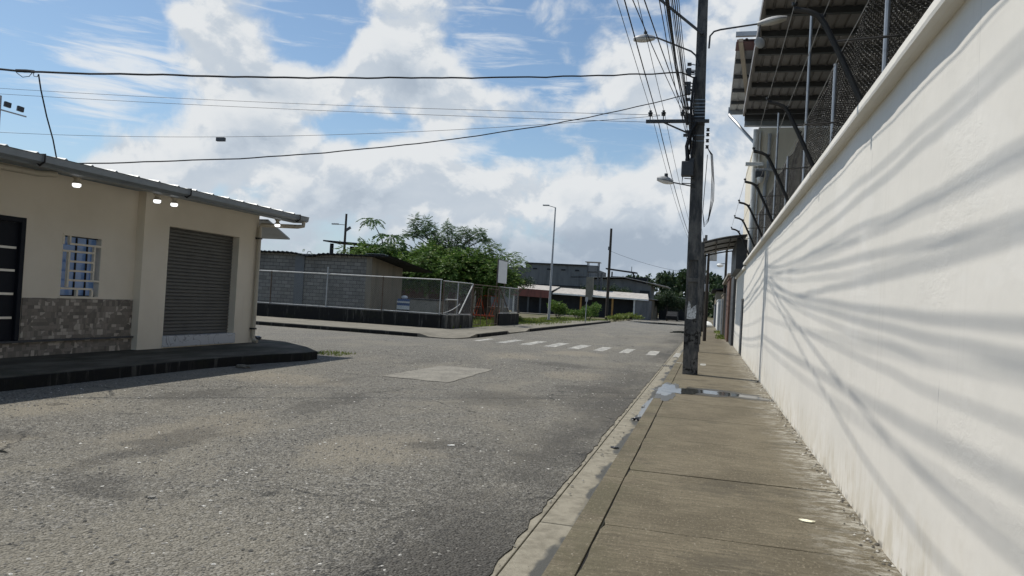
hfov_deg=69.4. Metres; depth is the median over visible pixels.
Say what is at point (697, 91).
utility pole
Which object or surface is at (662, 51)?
service wire
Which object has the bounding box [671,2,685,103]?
overhead cable
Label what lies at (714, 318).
garden wall
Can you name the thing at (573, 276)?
block building
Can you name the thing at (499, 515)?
road
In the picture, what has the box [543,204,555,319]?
street light
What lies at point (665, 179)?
street lamp
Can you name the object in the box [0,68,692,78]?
service cable
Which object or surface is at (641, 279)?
roof terrace
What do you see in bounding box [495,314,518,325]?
plinth wall
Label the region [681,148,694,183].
transformer
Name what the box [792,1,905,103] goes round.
wall outrigger
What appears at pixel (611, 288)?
tree
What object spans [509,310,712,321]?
ground
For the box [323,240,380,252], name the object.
flat roof house
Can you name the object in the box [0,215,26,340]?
door
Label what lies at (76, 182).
light bulb
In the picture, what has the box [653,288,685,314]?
tree
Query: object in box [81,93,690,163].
service cable
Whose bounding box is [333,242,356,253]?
tree
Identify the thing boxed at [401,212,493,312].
tree
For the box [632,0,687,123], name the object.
service wire
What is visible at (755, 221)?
wall outrigger
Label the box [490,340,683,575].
gutter
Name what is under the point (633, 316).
bush
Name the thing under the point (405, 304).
painted counter
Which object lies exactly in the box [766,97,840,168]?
wall outrigger
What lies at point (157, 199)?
light bulb
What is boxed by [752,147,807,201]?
wall outrigger
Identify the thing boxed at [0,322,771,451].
puddle water
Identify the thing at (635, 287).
gabled house
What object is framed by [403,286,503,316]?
yard shelter
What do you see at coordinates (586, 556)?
joint dirt
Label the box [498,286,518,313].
chain link fence
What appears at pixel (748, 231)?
wall outrigger
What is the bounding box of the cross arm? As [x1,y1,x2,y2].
[646,110,708,134]
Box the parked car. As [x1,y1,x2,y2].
[666,311,677,320]
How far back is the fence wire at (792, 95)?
8.29 m
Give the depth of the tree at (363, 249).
55.87 m
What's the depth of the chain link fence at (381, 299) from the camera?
36.89 m
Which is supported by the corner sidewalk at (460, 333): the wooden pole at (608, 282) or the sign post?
the sign post
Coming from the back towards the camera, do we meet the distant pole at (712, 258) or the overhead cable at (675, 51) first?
the distant pole at (712, 258)
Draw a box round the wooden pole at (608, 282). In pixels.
[605,228,611,319]
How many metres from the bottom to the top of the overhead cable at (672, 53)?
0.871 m
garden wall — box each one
[713,304,716,326]
[715,299,721,329]
[720,293,725,333]
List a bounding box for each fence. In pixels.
[258,267,442,314]
[441,280,473,314]
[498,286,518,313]
[751,0,933,249]
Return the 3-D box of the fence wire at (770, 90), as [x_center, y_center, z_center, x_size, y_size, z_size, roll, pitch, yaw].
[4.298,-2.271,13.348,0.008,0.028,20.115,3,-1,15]
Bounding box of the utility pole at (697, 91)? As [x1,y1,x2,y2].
[682,0,709,374]
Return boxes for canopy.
[698,234,747,351]
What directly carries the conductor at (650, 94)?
attached to the utility pole at (697, 91)
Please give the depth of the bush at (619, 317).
83.65 m
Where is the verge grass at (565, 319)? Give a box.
[481,316,607,324]
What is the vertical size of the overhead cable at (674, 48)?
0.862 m
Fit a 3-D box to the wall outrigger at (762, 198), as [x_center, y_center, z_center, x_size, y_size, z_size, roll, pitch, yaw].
[5.172,-1.752,15.028,0.927,0.951,0.052,3,-1,15]
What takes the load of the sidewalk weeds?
on the sidewalk at (720, 486)
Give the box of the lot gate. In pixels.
[471,284,499,325]
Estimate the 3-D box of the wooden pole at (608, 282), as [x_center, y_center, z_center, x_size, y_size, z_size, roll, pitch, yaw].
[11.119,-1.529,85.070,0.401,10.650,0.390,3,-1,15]
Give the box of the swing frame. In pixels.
[473,295,499,319]
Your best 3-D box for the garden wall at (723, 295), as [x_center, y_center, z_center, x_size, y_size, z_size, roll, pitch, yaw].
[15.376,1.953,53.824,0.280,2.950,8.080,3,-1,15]
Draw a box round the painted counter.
[397,299,409,312]
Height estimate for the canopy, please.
4.610 m
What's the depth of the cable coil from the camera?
17.89 m
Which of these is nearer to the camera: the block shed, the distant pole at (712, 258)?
the distant pole at (712, 258)
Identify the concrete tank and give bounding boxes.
[408,298,444,314]
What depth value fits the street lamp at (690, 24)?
18.18 m
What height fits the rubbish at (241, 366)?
0.076 m
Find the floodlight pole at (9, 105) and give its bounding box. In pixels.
[0,95,26,117]
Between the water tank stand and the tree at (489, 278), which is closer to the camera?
the tree at (489, 278)
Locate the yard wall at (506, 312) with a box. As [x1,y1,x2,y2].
[492,306,507,314]
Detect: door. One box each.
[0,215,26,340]
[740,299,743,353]
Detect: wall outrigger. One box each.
[731,227,749,254]
[734,215,764,246]
[738,200,774,237]
[744,178,787,222]
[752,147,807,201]
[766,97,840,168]
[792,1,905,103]
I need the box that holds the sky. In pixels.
[0,0,761,295]
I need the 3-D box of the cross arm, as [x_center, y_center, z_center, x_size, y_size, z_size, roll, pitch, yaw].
[4.056,-4.055,18.150,1.520,0.637,0.120,3,-1,15]
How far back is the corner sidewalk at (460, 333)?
34.20 m
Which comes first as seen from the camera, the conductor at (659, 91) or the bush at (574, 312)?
the conductor at (659, 91)
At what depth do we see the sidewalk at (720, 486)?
6.07 m
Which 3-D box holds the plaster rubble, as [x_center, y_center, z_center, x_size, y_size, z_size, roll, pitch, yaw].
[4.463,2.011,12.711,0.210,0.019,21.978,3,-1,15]
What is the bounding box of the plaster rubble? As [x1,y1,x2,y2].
[743,363,895,575]
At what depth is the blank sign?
44.61 m
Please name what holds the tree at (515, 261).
on the ground at (536, 316)
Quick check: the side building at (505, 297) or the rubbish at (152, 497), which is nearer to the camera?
the rubbish at (152, 497)
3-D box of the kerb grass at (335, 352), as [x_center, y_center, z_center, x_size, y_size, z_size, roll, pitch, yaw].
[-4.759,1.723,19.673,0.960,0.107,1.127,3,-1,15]
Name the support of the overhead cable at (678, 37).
attached to the utility pole at (697, 91)
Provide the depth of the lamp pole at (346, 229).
82.66 m
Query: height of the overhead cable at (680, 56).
0.464 m
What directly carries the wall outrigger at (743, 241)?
on the boundary wall at (878, 343)
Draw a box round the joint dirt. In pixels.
[576,364,681,574]
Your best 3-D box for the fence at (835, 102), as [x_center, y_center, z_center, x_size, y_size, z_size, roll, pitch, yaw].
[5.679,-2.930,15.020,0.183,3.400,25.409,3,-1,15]
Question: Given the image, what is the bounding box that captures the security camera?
[745,162,772,182]
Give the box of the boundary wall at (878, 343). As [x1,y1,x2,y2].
[733,0,1023,575]
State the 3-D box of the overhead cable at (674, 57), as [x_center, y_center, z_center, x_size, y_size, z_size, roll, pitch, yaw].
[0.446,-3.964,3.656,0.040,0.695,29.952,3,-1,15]
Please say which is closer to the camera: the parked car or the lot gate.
the lot gate
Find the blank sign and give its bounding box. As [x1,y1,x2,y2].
[494,259,507,325]
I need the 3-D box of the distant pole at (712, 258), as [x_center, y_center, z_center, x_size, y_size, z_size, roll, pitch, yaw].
[10.315,0.407,38.545,0.510,4.950,0.390,3,-1,15]
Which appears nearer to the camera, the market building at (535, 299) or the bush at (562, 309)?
the bush at (562, 309)
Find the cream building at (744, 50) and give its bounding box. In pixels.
[728,31,839,256]
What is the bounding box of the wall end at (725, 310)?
[724,285,726,336]
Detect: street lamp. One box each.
[633,31,699,65]
[657,173,694,186]
[660,0,702,34]
[708,15,786,48]
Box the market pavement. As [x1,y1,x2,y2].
[509,312,577,316]
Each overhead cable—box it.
[659,0,686,137]
[663,0,687,126]
[665,0,687,130]
[666,0,688,118]
[668,0,685,112]
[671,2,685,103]
[672,0,688,114]
[674,0,688,112]
[675,4,688,109]
[676,0,688,106]
[678,0,689,98]
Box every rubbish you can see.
[147,495,157,498]
[235,364,250,367]
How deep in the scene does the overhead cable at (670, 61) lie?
10.67 m
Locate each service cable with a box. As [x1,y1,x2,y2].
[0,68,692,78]
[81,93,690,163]
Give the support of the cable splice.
attached to the service cable at (53, 72)
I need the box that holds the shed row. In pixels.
[648,294,684,320]
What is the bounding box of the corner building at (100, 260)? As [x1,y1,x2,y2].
[0,143,309,357]
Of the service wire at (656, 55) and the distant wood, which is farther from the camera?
the distant wood
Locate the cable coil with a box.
[702,149,713,226]
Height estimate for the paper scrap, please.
0.010 m
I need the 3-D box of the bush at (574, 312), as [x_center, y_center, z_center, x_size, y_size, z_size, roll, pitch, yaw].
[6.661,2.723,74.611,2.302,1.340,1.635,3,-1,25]
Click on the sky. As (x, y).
(598, 177)
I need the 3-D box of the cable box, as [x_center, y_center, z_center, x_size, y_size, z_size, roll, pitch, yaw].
[-9.167,-4.678,23.274,0.300,0.120,0.100,3,-1,15]
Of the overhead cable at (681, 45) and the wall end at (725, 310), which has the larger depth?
the wall end at (725, 310)
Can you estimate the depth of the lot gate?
41.70 m
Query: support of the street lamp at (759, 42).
attached to the utility pole at (697, 91)
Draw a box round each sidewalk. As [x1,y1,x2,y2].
[0,339,315,377]
[256,316,606,338]
[542,320,901,575]
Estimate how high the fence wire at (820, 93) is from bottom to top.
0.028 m
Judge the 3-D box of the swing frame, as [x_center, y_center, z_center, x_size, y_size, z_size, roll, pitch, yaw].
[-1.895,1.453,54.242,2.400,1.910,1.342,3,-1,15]
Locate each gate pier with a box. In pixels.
[725,277,731,341]
[728,276,736,345]
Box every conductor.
[617,1,687,236]
[624,0,687,230]
[637,0,688,218]
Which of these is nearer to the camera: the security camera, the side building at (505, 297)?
the security camera
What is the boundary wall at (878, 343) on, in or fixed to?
on the ground at (536, 316)
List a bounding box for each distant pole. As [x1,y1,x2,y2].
[701,238,705,332]
[702,235,708,331]
[702,252,716,340]
[723,252,727,292]
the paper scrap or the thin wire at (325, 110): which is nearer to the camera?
the paper scrap
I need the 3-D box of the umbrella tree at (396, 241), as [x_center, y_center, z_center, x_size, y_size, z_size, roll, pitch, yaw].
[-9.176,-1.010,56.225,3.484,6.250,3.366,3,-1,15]
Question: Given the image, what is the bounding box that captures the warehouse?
[743,0,932,126]
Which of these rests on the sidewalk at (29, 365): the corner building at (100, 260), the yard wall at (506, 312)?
the corner building at (100, 260)
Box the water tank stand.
[585,261,602,290]
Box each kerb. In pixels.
[0,351,316,391]
[256,321,610,337]
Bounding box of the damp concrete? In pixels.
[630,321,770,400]
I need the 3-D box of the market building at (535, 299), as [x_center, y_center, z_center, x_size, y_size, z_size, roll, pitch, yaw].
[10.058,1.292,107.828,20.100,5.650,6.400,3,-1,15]
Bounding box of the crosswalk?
[473,339,680,356]
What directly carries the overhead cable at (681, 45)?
attached to the utility pole at (697, 91)
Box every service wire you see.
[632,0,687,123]
[644,0,687,119]
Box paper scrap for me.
[799,519,815,522]
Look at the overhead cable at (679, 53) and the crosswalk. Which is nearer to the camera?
the overhead cable at (679, 53)
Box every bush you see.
[547,300,568,318]
[567,309,584,318]
[577,301,601,319]
[605,314,628,321]
[616,312,644,320]
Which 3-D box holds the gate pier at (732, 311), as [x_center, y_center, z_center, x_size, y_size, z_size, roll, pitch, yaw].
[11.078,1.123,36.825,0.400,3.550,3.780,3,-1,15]
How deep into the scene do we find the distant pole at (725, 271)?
57.65 m
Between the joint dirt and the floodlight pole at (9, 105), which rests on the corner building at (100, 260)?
the floodlight pole at (9, 105)
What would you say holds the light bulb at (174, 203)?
attached to the corner building at (100, 260)
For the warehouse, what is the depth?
23.61 m
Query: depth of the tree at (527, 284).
101.78 m
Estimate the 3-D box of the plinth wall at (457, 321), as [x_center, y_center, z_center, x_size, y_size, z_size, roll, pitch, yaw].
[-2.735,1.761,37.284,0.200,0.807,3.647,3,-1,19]
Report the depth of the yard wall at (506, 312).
62.20 m
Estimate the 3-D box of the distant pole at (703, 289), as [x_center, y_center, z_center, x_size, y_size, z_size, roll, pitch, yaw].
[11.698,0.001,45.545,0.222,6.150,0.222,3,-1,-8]
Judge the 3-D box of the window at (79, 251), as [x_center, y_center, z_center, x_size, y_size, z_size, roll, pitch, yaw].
[-8.406,-0.413,14.337,0.162,1.223,0.943,3,-1,15]
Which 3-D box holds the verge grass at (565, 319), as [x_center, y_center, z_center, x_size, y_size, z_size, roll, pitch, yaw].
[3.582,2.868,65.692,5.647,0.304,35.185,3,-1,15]
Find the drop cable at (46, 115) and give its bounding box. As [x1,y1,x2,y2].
[38,74,56,157]
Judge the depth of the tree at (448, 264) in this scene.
53.08 m
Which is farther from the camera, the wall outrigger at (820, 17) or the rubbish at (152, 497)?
the wall outrigger at (820, 17)
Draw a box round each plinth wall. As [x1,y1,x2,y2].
[256,303,441,327]
[441,315,472,328]
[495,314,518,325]
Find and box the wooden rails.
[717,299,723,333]
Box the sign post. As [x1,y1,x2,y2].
[585,297,587,322]
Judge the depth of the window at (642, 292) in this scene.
124.33 m
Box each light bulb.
[72,176,81,187]
[153,193,160,202]
[170,197,177,206]
[275,219,280,226]
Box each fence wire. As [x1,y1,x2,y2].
[732,0,795,224]
[741,0,829,225]
[745,0,868,238]
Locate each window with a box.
[59,233,102,298]
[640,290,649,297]
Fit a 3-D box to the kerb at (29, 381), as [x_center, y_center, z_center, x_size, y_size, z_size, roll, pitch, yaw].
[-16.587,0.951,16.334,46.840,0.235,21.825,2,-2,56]
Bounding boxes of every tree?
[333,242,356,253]
[345,236,429,298]
[356,218,385,247]
[372,233,412,255]
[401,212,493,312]
[402,236,497,311]
[466,253,524,318]
[478,241,531,309]
[517,275,537,312]
[593,283,632,292]
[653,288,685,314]
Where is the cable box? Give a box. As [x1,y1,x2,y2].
[216,137,225,141]
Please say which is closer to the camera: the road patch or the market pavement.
the road patch
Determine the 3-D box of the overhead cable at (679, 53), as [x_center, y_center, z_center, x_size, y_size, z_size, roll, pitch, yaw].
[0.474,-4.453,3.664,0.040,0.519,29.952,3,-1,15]
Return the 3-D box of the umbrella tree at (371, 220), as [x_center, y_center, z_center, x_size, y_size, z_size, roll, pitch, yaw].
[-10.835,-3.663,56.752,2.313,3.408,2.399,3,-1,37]
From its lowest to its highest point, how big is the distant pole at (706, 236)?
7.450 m
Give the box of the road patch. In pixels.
[383,366,492,382]
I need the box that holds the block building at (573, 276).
[524,262,605,289]
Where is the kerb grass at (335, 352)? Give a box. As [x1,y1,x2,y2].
[317,350,355,355]
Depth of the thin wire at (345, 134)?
21.98 m
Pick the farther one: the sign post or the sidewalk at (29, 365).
the sign post
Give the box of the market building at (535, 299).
[511,277,651,319]
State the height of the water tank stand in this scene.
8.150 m
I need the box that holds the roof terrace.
[606,267,647,284]
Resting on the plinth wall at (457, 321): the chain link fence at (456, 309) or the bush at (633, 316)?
the chain link fence at (456, 309)
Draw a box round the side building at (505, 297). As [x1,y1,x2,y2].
[491,267,525,309]
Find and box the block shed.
[257,250,432,311]
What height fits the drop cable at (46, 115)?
1.339 m
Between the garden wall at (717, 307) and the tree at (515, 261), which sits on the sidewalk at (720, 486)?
the garden wall at (717, 307)
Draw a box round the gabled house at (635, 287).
[594,277,670,298]
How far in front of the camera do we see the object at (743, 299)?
28.34 m
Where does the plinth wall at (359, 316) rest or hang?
on the ground at (536, 316)
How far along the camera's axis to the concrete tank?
38.99 m
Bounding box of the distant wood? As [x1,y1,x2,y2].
[626,268,723,317]
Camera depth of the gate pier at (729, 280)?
39.56 m
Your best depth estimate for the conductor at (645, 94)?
15.81 m
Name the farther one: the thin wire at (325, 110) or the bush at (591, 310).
the bush at (591, 310)
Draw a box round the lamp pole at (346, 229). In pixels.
[332,214,350,251]
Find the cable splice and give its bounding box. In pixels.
[15,69,37,76]
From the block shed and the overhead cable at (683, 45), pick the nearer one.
the overhead cable at (683, 45)
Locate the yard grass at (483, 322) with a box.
[453,316,554,328]
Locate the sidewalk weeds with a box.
[714,330,724,338]
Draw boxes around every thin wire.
[0,116,652,136]
[1,88,647,114]
[7,94,635,121]
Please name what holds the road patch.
on the road
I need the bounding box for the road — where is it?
[0,319,683,575]
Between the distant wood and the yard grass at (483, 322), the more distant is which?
the distant wood
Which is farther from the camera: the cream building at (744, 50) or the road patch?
the cream building at (744, 50)
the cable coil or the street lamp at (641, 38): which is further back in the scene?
the street lamp at (641, 38)
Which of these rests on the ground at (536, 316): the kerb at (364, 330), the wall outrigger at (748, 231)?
the kerb at (364, 330)
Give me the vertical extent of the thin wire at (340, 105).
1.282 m

